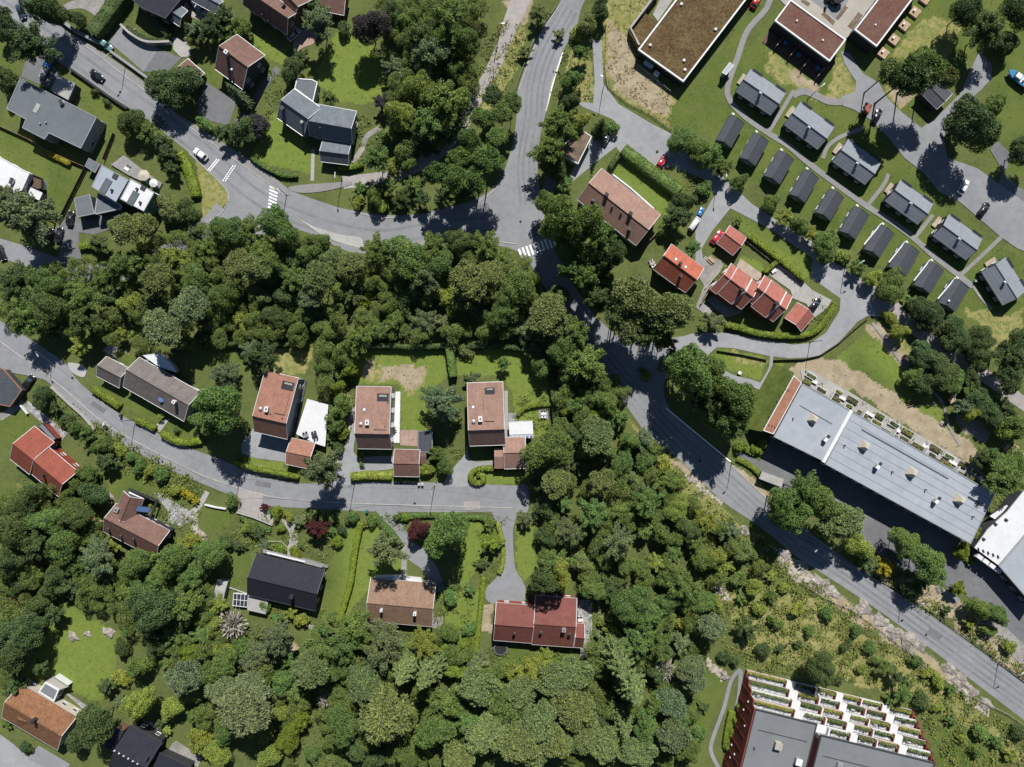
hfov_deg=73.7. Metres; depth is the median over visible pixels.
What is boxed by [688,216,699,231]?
van
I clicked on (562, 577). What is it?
broadleaf tree
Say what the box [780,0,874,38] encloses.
plaza
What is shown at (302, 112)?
house
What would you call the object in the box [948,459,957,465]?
garden bench
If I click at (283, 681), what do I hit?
broadleaf tree
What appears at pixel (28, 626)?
broadleaf tree
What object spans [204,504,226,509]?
garden wall
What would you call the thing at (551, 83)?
kerb
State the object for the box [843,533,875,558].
broadleaf tree
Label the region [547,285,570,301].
broadleaf tree
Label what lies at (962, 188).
parked car
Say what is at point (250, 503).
courtyard
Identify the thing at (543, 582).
broadleaf tree
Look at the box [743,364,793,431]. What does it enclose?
terrain
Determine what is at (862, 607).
rock
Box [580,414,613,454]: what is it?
pine tree
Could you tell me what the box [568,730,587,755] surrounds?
pine tree
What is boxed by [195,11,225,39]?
broadleaf tree
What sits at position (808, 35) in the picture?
apartment block
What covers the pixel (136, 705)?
broadleaf tree
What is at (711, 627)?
pine tree
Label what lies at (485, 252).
broadleaf tree
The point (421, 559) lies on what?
driveway
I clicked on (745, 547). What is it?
tall shrub
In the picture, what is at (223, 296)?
broadleaf tree
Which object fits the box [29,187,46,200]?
shed
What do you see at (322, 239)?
tall shrub
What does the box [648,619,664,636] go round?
broadleaf tree
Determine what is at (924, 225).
path
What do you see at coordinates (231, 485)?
kerb
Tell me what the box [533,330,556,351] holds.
broadleaf tree
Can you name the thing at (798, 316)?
garage
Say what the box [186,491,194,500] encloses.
bush
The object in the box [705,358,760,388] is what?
path
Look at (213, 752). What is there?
broadleaf tree
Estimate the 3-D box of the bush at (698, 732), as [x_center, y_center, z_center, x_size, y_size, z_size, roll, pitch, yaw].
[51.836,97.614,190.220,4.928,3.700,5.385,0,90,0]
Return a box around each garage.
[179,58,206,88]
[285,437,315,468]
[319,139,351,165]
[393,449,426,476]
[494,437,525,468]
[716,225,745,255]
[783,302,813,331]
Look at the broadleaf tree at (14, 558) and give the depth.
182.46 m
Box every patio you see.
[143,721,165,731]
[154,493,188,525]
[169,741,201,766]
[400,430,416,445]
[433,616,443,627]
[509,413,517,421]
[539,409,549,418]
[577,600,591,656]
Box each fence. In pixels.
[0,126,83,166]
[56,165,86,223]
[102,133,114,159]
[296,381,306,432]
[605,23,671,128]
[637,64,670,90]
[745,240,794,276]
[785,318,867,359]
[803,584,1020,722]
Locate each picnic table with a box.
[706,255,715,264]
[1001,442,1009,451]
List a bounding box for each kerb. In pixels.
[0,341,511,507]
[69,37,284,194]
[189,153,228,200]
[300,220,359,247]
[352,182,501,217]
[519,4,559,89]
[546,56,560,111]
[731,465,769,501]
[868,575,1023,682]
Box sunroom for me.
[509,421,532,437]
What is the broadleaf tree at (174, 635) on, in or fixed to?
on the ground at (336, 60)
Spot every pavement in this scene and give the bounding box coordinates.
[0,344,200,482]
[69,34,289,194]
[288,182,351,192]
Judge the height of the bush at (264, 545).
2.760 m
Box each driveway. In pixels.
[21,56,57,88]
[28,746,69,766]
[54,216,81,270]
[60,0,103,14]
[79,213,123,233]
[109,27,158,70]
[143,49,180,71]
[173,37,190,56]
[198,81,235,124]
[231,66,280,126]
[241,428,288,461]
[334,407,392,485]
[375,507,443,591]
[443,445,493,486]
[485,508,525,603]
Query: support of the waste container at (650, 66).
on the ground at (336, 60)
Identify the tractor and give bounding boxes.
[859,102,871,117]
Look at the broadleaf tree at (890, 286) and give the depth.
186.65 m
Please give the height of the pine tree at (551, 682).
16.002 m
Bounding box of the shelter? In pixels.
[720,62,733,77]
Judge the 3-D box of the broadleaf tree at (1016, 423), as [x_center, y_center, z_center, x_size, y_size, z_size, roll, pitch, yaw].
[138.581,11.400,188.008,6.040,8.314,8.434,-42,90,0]
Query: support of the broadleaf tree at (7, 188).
on the ground at (336, 60)
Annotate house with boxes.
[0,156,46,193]
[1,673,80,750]
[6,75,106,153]
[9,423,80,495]
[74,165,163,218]
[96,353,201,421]
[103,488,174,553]
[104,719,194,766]
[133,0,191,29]
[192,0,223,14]
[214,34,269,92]
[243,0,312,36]
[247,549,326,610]
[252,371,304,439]
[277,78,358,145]
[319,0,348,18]
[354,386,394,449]
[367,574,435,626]
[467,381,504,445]
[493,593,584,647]
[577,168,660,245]
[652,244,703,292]
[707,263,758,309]
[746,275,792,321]
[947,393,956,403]
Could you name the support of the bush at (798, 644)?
on the ground at (336, 60)
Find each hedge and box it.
[48,151,71,165]
[77,241,95,251]
[85,0,132,39]
[90,386,123,408]
[126,25,169,45]
[133,416,157,430]
[149,16,173,39]
[159,430,202,445]
[171,341,289,352]
[176,151,201,198]
[232,460,299,478]
[239,515,271,532]
[250,155,298,178]
[336,521,362,623]
[338,160,363,170]
[349,470,392,480]
[359,342,444,349]
[373,511,402,542]
[393,477,417,481]
[393,512,487,520]
[444,342,457,377]
[456,342,545,353]
[468,465,493,485]
[474,577,485,653]
[495,469,524,473]
[495,522,505,574]
[516,403,550,416]
[549,368,561,430]
[608,152,620,169]
[620,144,682,195]
[712,265,726,281]
[722,709,735,744]
[724,302,838,338]
[736,456,759,475]
[743,446,763,455]
[746,233,806,281]
[762,260,778,273]
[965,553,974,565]
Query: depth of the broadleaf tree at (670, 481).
186.72 m
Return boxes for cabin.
[715,112,744,149]
[734,68,785,117]
[738,130,768,167]
[762,148,793,185]
[781,101,834,150]
[787,167,818,203]
[813,186,843,221]
[829,139,881,185]
[837,204,868,239]
[861,222,893,257]
[881,179,933,225]
[885,240,919,275]
[910,259,943,293]
[927,213,982,260]
[935,276,968,311]
[976,256,1023,305]
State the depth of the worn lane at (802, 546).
191.94 m
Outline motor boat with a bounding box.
[1008,70,1023,86]
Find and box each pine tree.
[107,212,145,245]
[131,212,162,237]
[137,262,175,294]
[142,307,182,346]
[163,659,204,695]
[167,285,210,326]
[203,676,235,704]
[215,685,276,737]
[222,247,249,283]
[232,670,272,698]
[238,252,273,280]
[297,288,324,307]
[300,260,337,298]
[337,251,363,276]
[346,664,382,706]
[358,682,413,746]
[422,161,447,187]
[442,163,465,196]
[443,738,475,766]
[446,146,474,169]
[449,257,486,299]
[455,664,503,706]
[458,128,482,153]
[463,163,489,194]
[464,710,508,755]
[468,107,495,129]
[470,145,506,174]
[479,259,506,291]
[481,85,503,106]
[486,127,509,148]
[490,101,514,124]
[499,720,541,764]
[500,673,536,710]
[503,92,522,113]
[518,697,556,744]
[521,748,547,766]
[528,293,567,336]
[532,661,574,699]
[540,463,570,499]
[540,722,572,758]
[547,688,580,717]
[552,690,597,732]
[557,654,594,689]
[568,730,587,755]
[573,719,602,753]
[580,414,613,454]
[586,725,622,764]
[589,467,615,492]
[604,298,636,331]
[610,275,649,314]
[615,315,649,346]
[618,731,659,766]
[627,287,669,329]
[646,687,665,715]
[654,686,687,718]
[656,292,694,330]
[656,717,691,753]
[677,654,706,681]
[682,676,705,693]
[698,611,725,640]
[863,56,903,93]
[873,53,933,104]
[896,51,948,93]
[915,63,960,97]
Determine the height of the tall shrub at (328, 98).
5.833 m
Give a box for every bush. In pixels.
[0,719,11,729]
[19,740,32,752]
[46,398,62,416]
[57,413,76,425]
[65,421,81,433]
[90,89,99,94]
[102,98,111,105]
[111,669,132,686]
[113,442,127,458]
[113,693,125,707]
[125,451,138,462]
[131,456,146,474]
[143,465,154,477]
[153,465,169,483]
[153,717,165,729]
[157,413,163,421]
[162,723,171,736]
[169,484,183,495]
[173,426,180,433]
[179,487,187,497]
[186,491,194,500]
[191,496,199,506]
[195,116,216,132]
[215,535,232,548]
[220,29,233,42]
[225,491,240,508]
[232,541,248,550]
[241,521,249,532]
[246,522,258,536]
[254,527,264,539]
[259,503,270,510]
[259,539,272,551]
[259,601,270,612]
[270,613,284,622]
[272,505,282,521]
[276,525,286,531]
[276,543,286,553]
[283,509,292,522]
[284,605,297,618]
[289,545,301,557]
[292,514,305,527]
[293,613,309,626]
[294,48,308,59]
[298,541,303,549]
[304,509,319,522]
[317,622,335,636]
[319,509,331,523]
[324,512,336,522]
[326,431,336,443]
[327,524,335,536]
[327,611,335,624]
[331,441,344,453]
[331,534,342,547]
[332,367,343,380]
[337,20,350,38]
[337,423,349,440]
[337,524,346,535]
[344,509,359,523]
[351,181,370,194]
[353,194,364,210]
[355,291,370,308]
[358,452,363,460]
[359,518,367,527]
[367,512,376,528]
[376,196,388,212]
[379,129,389,144]
[386,156,399,177]
[392,511,401,520]
[401,513,409,521]
[420,461,435,475]
[439,640,450,653]
[443,589,457,606]
[451,585,460,592]
[457,636,472,649]
[458,343,474,357]
[462,620,476,635]
[464,582,476,595]
[473,559,489,568]
[482,518,496,532]
[515,46,534,57]
[529,512,540,520]
[552,28,564,42]
[569,24,581,41]
[585,406,605,419]
[596,613,611,626]
[605,120,619,135]
[635,274,650,285]
[636,367,647,372]
[640,371,650,381]
[656,221,673,236]
[657,454,671,472]
[669,615,687,630]
[689,725,706,742]
[695,180,711,196]
[698,700,710,712]
[716,649,730,663]
[723,741,729,750]
[727,570,744,587]
[727,727,733,737]
[730,655,740,666]
[733,214,742,225]
[734,441,747,453]
[735,588,748,605]
[746,546,757,560]
[750,444,761,453]
[751,602,767,614]
[753,642,771,658]
[756,538,770,551]
[757,438,766,448]
[763,570,777,581]
[763,590,779,602]
[767,614,784,629]
[775,642,783,652]
[778,582,790,593]
[788,600,803,616]
[790,641,802,648]
[804,624,815,638]
[812,522,830,538]
[819,605,833,621]
[834,249,852,262]
[835,673,844,684]
[840,639,851,651]
[850,625,862,637]
[854,664,867,673]
[863,639,876,654]
[868,655,884,664]
[879,311,898,324]
[883,691,897,706]
[902,294,917,305]
[902,674,914,686]
[907,655,923,666]
[912,690,930,710]
[920,666,937,678]
[930,702,945,711]
[931,673,943,690]
[941,604,952,616]
[944,713,958,725]
[945,683,957,696]
[955,729,968,743]
[962,616,977,629]
[967,743,981,758]
[971,723,988,740]
[974,527,981,538]
[977,625,997,636]
[986,735,1003,748]
[1000,747,1018,761]
[1001,641,1016,654]
[1010,723,1023,739]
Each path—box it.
[0,399,24,420]
[24,401,67,439]
[157,419,169,431]
[183,491,208,517]
[282,519,297,555]
[311,149,314,180]
[342,0,530,188]
[348,409,352,430]
[350,126,380,162]
[401,546,406,577]
[499,0,529,35]
[593,600,600,644]
[696,256,722,313]
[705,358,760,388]
[709,668,741,766]
[724,0,974,288]
[734,671,742,709]
[759,355,772,385]
[767,89,794,133]
[793,88,857,104]
[821,126,863,158]
[867,173,889,205]
[871,322,910,370]
[889,302,1023,410]
[915,214,933,236]
[932,391,960,445]
[934,585,959,603]
[960,236,1002,275]
[971,284,991,309]
[983,617,1023,668]
[990,142,1023,200]
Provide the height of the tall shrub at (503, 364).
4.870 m
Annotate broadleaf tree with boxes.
[0,65,19,94]
[0,184,26,207]
[0,190,63,246]
[0,258,33,303]
[0,508,33,548]
[0,545,28,575]
[0,587,23,610]
[0,618,24,655]
[0,641,34,675]
[1,672,32,696]
[5,295,38,337]
[5,483,45,518]
[6,612,47,650]
[7,20,62,65]
[18,0,65,28]
[19,523,51,560]
[21,220,48,240]
[23,595,51,617]
[24,268,64,295]
[24,508,66,533]
[29,290,67,329]
[33,0,69,26]
[39,564,68,595]
[43,603,66,625]
[44,321,66,342]
[46,529,80,566]
[52,575,78,600]
[57,503,95,529]
[60,555,87,578]
[61,271,85,302]
[65,279,105,315]
[65,724,84,753]
[67,330,93,357]
[68,308,103,334]
[75,701,115,748]
[77,482,109,505]
[77,576,111,597]
[79,535,114,580]
[89,268,118,291]
[96,451,120,471]
[99,250,141,286]
[102,287,125,314]
[115,291,141,313]
[115,580,144,604]
[116,109,144,136]
[117,547,149,580]
[118,686,156,719]
[123,585,181,632]
[125,247,156,275]
[126,578,165,601]
[126,655,154,678]
[135,119,157,143]
[135,289,159,312]
[141,627,168,657]
[143,65,203,109]
[143,566,168,591]
[146,548,161,566]
[151,132,172,153]
[156,194,180,223]
[156,544,190,579]
[158,247,190,273]
[160,696,184,720]
[161,621,191,646]
[170,583,204,626]
[176,197,202,222]
[176,559,204,595]
[180,262,209,295]
[183,20,210,40]
[187,411,222,438]
[187,728,212,754]
[188,622,211,645]
[190,237,220,263]
[191,385,241,435]
[191,538,227,568]
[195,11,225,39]
[199,647,236,685]
[202,739,231,766]
[207,281,243,311]
[209,216,245,248]
[209,360,240,386]
[213,721,240,745]
[215,4,233,29]
[230,310,248,331]
[231,115,256,142]
[234,653,263,671]
[238,213,260,241]
[239,338,255,364]
[245,283,272,306]
[245,640,276,663]
[246,340,280,372]
[249,237,279,273]
[250,113,270,138]
[256,203,299,249]
[256,742,283,766]
[258,694,271,709]
[260,304,291,329]
[261,619,293,657]
[272,289,300,310]
[272,668,294,697]
[273,721,300,754]
[275,250,302,278]
[280,264,304,292]
[281,55,303,83]
[283,682,309,703]
[286,320,308,347]
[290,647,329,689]
[290,705,311,731]
[294,242,324,263]
[298,447,342,489]
[299,626,334,662]
[301,4,333,40]
[303,0,325,11]
[304,518,330,539]
[311,317,337,339]
[319,245,341,271]
[324,623,363,664]
[327,654,352,682]
[328,704,360,748]
[330,392,355,418]
[332,342,353,366]
[333,605,373,643]
[339,281,365,307]
[342,322,376,356]
[345,733,366,762]
[350,10,391,46]
[359,231,390,264]
[360,138,390,173]
[362,643,405,674]
[362,660,383,676]
[363,743,387,766]
[365,617,404,660]
[366,530,410,566]
[377,177,397,196]
[377,291,399,314]
[380,55,407,78]
[380,307,402,333]
[381,0,403,28]
[383,100,416,131]
[384,235,426,280]
[388,122,411,141]
[392,741,419,766]
[397,4,422,31]
[397,284,422,308]
[399,260,442,294]
[400,18,433,54]
[401,69,432,107]
[407,100,450,140]
[407,132,436,153]
[407,519,430,540]
[408,307,436,334]
[408,624,440,658]
[409,36,450,76]
[414,711,456,749]
[418,383,464,422]
[419,230,447,269]
[419,682,465,718]
[423,510,469,558]
[425,78,471,131]
[425,246,453,281]
[426,0,470,47]
[430,314,448,331]
[437,407,462,427]
[443,228,476,254]
[444,26,481,54]
[444,59,466,82]
[451,292,472,310]
[453,706,482,735]
[467,648,490,669]
[468,298,489,323]
[472,230,498,262]
[485,682,523,723]
[488,296,519,329]
[491,246,511,270]
[494,265,535,304]
[501,661,519,682]
[503,261,524,276]
[509,319,535,341]
[514,651,551,682]
[516,300,525,319]
[519,429,574,468]
[521,335,544,358]
[526,130,565,163]
[529,567,560,592]
[530,355,551,378]
[532,493,558,518]
[533,189,572,213]
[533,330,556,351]
[536,548,572,576]
[537,103,579,141]
[538,194,575,240]
[546,154,566,179]
[546,331,575,366]
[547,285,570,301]
[551,557,570,590]
[554,232,583,259]
[556,258,583,280]
[556,516,586,547]
[557,368,580,386]
[558,343,607,381]
[560,70,584,92]
[561,313,589,348]
[563,203,604,248]
[569,113,590,134]
[570,551,594,571]
[574,259,599,296]
[574,384,600,412]
[578,497,610,533]
[578,574,606,600]
[580,360,606,386]
[581,217,617,260]
[582,288,610,313]
[587,531,606,559]
[588,252,614,279]
[589,705,610,728]
[592,389,617,415]
[595,273,615,292]
[597,239,626,267]
[599,572,623,603]
[602,521,636,560]
[604,311,614,330]
[605,409,628,431]
[605,495,630,523]
[610,450,633,479]
[610,585,652,624]
[620,623,654,659]
[631,482,663,519]
[633,707,660,742]
[634,449,655,474]
[634,567,653,587]
[634,599,662,632]
[636,324,669,352]
[636,426,652,452]
[637,521,653,539]
[645,441,664,461]
[646,627,675,661]
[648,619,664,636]
[651,519,671,544]
[652,593,683,614]
[653,329,679,349]
[657,348,680,374]
[658,471,685,497]
[662,493,688,521]
[662,541,683,563]
[664,201,693,227]
[664,342,712,396]
[666,125,696,152]
[666,571,703,605]
[671,632,694,655]
[673,516,701,543]
[674,736,700,764]
[681,135,710,161]
[681,383,720,417]
[688,589,715,612]
[689,354,726,389]
[690,553,717,571]
[692,508,716,535]
[696,142,723,169]
[699,403,731,427]
[701,312,726,331]
[704,406,751,443]
[711,375,757,419]
[715,520,741,541]
[733,613,758,641]
[766,487,797,522]
[771,500,813,534]
[783,469,820,509]
[804,484,842,518]
[804,650,835,687]
[811,229,839,264]
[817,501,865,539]
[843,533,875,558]
[875,266,905,301]
[887,526,921,559]
[907,296,944,333]
[908,45,935,59]
[908,339,943,370]
[909,544,947,585]
[910,373,936,395]
[928,352,959,391]
[939,314,971,352]
[940,92,1002,153]
[943,369,964,395]
[947,0,982,31]
[953,398,974,412]
[962,9,1007,48]
[963,325,996,352]
[963,597,991,619]
[964,345,990,373]
[965,387,989,406]
[974,393,1003,428]
[978,452,1023,495]
[981,447,1010,472]
[983,93,1006,117]
[987,340,1023,375]
[987,602,1009,627]
[989,418,1013,440]
[990,362,1023,395]
[991,30,1020,58]
[998,0,1023,33]
[998,396,1018,419]
[1003,414,1023,439]
[1004,136,1023,166]
[1006,327,1023,347]
[1006,447,1023,474]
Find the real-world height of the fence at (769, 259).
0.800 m
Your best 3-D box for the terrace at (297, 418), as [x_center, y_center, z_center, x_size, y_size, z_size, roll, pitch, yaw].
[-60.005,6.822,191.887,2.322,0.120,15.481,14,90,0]
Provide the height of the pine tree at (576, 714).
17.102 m
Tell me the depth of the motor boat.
190.42 m
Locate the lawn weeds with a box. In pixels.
[0,0,1023,766]
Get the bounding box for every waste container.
[643,60,649,67]
[647,63,653,70]
[653,70,659,77]
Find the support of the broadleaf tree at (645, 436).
on the ground at (336, 60)
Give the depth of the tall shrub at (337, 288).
187.74 m
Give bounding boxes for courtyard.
[187,6,204,20]
[237,489,273,523]
[293,21,316,54]
[707,295,741,316]
[768,265,831,316]
[954,414,991,443]
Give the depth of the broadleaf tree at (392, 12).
186.20 m
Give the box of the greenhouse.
[232,593,248,606]
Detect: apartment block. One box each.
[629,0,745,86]
[722,669,936,766]
[763,375,994,543]
[769,0,845,67]
[846,0,929,59]
[967,490,1023,602]
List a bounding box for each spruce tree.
[225,82,255,113]
[389,642,422,685]
[414,640,458,690]
[591,118,607,141]
[591,623,635,680]
[605,657,646,706]
[608,694,636,741]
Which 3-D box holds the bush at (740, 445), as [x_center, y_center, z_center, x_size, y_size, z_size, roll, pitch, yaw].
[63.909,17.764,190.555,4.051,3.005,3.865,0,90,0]
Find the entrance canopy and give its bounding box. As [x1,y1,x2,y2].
[990,505,1007,518]
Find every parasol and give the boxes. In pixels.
[138,170,148,180]
[149,179,156,186]
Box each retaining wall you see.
[64,22,99,44]
[110,50,146,77]
[119,23,171,45]
[628,0,653,45]
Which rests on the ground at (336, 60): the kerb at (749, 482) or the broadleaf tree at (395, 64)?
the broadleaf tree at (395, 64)
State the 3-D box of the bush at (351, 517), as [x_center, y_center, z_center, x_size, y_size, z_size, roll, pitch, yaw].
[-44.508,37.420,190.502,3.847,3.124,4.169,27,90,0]
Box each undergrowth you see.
[0,0,758,766]
[23,21,1023,766]
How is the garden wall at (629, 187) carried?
on the ground at (336, 60)
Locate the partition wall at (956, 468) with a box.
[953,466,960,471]
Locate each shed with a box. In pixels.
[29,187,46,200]
[85,158,100,172]
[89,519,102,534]
[213,578,230,599]
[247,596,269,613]
[418,431,432,451]
[562,130,591,165]
[757,471,783,486]
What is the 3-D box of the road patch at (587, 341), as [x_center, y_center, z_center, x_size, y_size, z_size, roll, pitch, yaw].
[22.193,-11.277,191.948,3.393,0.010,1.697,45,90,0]
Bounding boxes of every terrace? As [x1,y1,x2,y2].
[103,344,129,358]
[111,155,162,189]
[293,381,305,432]
[394,392,399,442]
[504,391,508,436]
[653,0,671,20]
[736,259,761,280]
[762,30,830,82]
[800,370,984,482]
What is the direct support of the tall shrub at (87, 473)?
on the ground at (336, 60)
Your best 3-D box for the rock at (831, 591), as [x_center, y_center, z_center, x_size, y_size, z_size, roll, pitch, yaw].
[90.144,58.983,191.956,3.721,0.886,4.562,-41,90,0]
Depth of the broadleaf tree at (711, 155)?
187.26 m
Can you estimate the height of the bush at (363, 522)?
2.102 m
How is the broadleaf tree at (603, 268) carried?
on the ground at (336, 60)
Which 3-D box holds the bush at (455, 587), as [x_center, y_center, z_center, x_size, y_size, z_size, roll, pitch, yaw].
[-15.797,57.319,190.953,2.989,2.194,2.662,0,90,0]
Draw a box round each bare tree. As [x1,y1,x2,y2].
[218,608,247,638]
[317,690,332,706]
[655,658,677,683]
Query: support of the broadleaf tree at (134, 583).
on the ground at (336, 60)
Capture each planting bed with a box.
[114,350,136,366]
[800,0,810,5]
[821,12,834,24]
[836,5,847,19]
[848,12,862,29]
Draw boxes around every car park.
[735,437,1023,643]
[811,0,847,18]
[840,51,1023,250]
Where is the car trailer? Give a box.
[38,67,49,79]
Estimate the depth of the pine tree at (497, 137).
182.66 m
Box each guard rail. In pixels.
[515,5,556,89]
[853,563,1023,679]
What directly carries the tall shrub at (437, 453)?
on the ground at (336, 60)
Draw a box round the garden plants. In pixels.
[46,69,1018,654]
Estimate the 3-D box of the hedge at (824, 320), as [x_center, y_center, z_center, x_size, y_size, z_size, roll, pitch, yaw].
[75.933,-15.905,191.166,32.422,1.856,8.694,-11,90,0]
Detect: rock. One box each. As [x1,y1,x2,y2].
[68,631,79,641]
[83,631,90,637]
[102,627,115,637]
[108,493,114,500]
[188,514,197,522]
[196,529,206,539]
[688,474,698,484]
[715,585,724,593]
[719,670,730,680]
[740,525,749,535]
[779,548,790,561]
[794,560,808,573]
[811,573,829,592]
[824,585,840,598]
[855,598,872,614]
[873,611,888,626]
[886,624,903,640]
[899,630,923,654]
[916,640,926,653]
[938,421,945,426]
[941,661,956,674]
[949,671,969,687]
[968,685,979,696]
[978,696,993,710]
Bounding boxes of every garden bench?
[866,411,874,417]
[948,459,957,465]
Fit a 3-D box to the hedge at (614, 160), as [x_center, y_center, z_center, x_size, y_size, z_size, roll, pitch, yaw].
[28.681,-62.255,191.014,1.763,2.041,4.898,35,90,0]
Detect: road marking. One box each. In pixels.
[546,53,562,107]
[665,408,730,461]
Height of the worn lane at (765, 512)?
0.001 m
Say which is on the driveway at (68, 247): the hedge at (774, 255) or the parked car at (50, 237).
the parked car at (50, 237)
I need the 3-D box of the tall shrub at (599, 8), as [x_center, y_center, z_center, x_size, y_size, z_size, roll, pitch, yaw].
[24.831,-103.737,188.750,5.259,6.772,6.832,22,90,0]
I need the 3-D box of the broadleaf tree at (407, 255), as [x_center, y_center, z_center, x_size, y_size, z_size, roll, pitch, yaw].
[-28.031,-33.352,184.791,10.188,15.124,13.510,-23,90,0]
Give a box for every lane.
[0,203,229,282]
[1,0,489,231]
[15,23,490,243]
[517,4,563,204]
[522,6,567,204]
[528,9,573,203]
[533,12,577,202]
[539,286,1023,711]
[543,283,1023,705]
[548,279,1023,697]
[570,40,892,359]
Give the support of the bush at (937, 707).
on the ground at (336, 60)
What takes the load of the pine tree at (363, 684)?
on the ground at (336, 60)
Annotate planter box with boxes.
[802,378,811,386]
[805,371,816,380]
[815,386,827,394]
[832,395,840,402]
[834,388,843,395]
[844,403,853,409]
[846,395,858,404]
[856,410,868,418]
[870,418,882,427]
[875,412,884,420]
[887,420,899,428]
[898,434,909,442]
[901,428,913,437]
[911,442,923,450]
[927,451,936,458]
[929,444,941,453]
[939,458,951,466]
[943,452,954,460]
[958,461,967,468]
[968,475,977,482]
[970,468,982,476]
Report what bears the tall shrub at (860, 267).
on the ground at (336, 60)
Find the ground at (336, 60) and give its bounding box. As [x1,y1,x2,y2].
[0,0,1023,766]
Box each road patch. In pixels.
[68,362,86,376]
[91,401,106,413]
[255,480,270,487]
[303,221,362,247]
[464,501,479,509]
[478,203,489,210]
[532,223,540,236]
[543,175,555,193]
[585,337,596,346]
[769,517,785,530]
[928,627,942,639]
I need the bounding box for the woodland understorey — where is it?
[0,0,770,766]
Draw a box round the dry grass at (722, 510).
[464,0,1023,766]
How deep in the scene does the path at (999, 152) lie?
191.87 m
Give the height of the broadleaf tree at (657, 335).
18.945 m
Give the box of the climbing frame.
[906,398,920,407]
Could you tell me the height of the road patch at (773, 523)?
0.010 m
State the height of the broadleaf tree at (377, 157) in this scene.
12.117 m
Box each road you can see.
[0,0,1023,719]
[0,321,528,511]
[0,735,43,766]
[597,319,681,409]
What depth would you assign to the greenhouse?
190.70 m
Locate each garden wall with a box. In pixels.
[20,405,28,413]
[50,386,95,429]
[66,693,86,707]
[69,68,128,110]
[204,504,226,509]
[236,511,272,525]
[301,557,328,567]
[613,174,653,207]
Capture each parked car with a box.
[0,245,6,260]
[15,4,26,19]
[22,374,35,389]
[42,54,54,68]
[44,228,54,243]
[54,227,64,242]
[65,210,75,226]
[89,68,104,81]
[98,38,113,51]
[151,113,166,126]
[193,4,207,15]
[193,148,208,160]
[286,28,301,41]
[600,133,612,145]
[656,154,667,168]
[696,207,703,217]
[710,230,722,244]
[750,0,759,8]
[808,297,821,311]
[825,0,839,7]
[871,108,881,123]
[887,550,902,561]
[957,179,969,194]
[977,201,990,216]
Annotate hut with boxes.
[916,83,952,110]
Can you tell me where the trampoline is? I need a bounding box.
[493,642,507,655]
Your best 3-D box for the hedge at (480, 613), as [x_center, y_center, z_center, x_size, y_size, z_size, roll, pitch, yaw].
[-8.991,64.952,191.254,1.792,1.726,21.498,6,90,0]
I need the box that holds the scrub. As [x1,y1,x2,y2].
[41,425,1023,766]
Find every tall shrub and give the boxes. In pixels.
[0,5,15,27]
[0,15,14,42]
[9,575,33,596]
[31,385,52,410]
[32,657,49,675]
[63,10,86,28]
[75,464,98,483]
[79,425,97,442]
[86,233,108,253]
[88,436,114,454]
[89,318,113,337]
[96,677,116,696]
[107,539,121,552]
[113,327,127,340]
[114,637,130,657]
[157,144,181,163]
[159,657,178,670]
[162,159,180,176]
[175,534,192,552]
[177,642,200,662]
[184,32,199,48]
[184,221,204,238]
[184,532,204,548]
[185,708,199,722]
[196,327,216,346]
[203,615,225,638]
[209,592,228,613]
[212,642,233,657]
[215,123,236,143]
[231,17,251,38]
[231,634,249,656]
[249,623,265,642]
[269,700,289,721]
[276,651,293,669]
[302,306,323,327]
[304,745,320,762]
[306,233,330,249]
[316,678,334,692]
[321,89,339,105]
[324,413,345,433]
[329,379,346,395]
[331,282,346,300]
[340,359,360,376]
[365,319,383,340]
[366,185,381,206]
[372,92,388,116]
[392,188,411,209]
[400,153,416,171]
[402,175,422,192]
[412,188,431,205]
[427,536,440,560]
[428,446,445,459]
[433,286,452,307]
[434,187,453,206]
[435,622,459,641]
[436,125,455,148]
[437,457,453,474]
[444,659,466,677]
[447,118,465,136]
[455,183,471,200]
[463,371,480,382]
[480,665,496,673]
[481,531,506,552]
[497,356,511,371]
[518,510,532,528]
[527,476,545,493]
[529,2,551,23]
[534,527,556,547]
[539,647,552,661]
[553,495,573,512]
[556,175,573,190]
[558,94,580,111]
[559,401,576,415]
[561,398,585,413]
[566,423,582,444]
[570,450,589,475]
[572,45,590,59]
[576,12,596,37]
[590,0,608,21]
[598,446,615,462]
[601,620,624,639]
[618,557,636,576]
[620,431,641,451]
[624,471,644,491]
[643,664,668,682]
[645,552,665,572]
[654,569,674,589]
[672,192,697,209]
[672,294,693,305]
[677,712,691,727]
[684,241,700,256]
[686,535,705,553]
[703,546,727,569]
[709,594,724,614]
[712,160,734,178]
[716,560,735,575]
[729,173,748,191]
[733,538,751,562]
[745,578,762,595]
[761,194,780,213]
[774,208,793,226]
[789,217,808,235]
[804,225,818,242]
[849,258,866,275]
[857,549,880,572]
[861,269,882,286]
[874,660,894,676]
[876,556,894,576]
[888,324,911,338]
[890,666,905,685]
[892,681,913,704]
[899,582,923,601]
[901,366,923,386]
[914,576,929,589]
[950,580,967,594]
[952,539,969,560]
[961,407,981,422]
[963,365,980,388]
[963,381,980,397]
[970,447,987,468]
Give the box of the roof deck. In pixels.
[296,399,328,445]
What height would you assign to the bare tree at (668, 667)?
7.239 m
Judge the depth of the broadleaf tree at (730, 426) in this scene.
176.60 m
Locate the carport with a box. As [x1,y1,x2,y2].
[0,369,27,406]

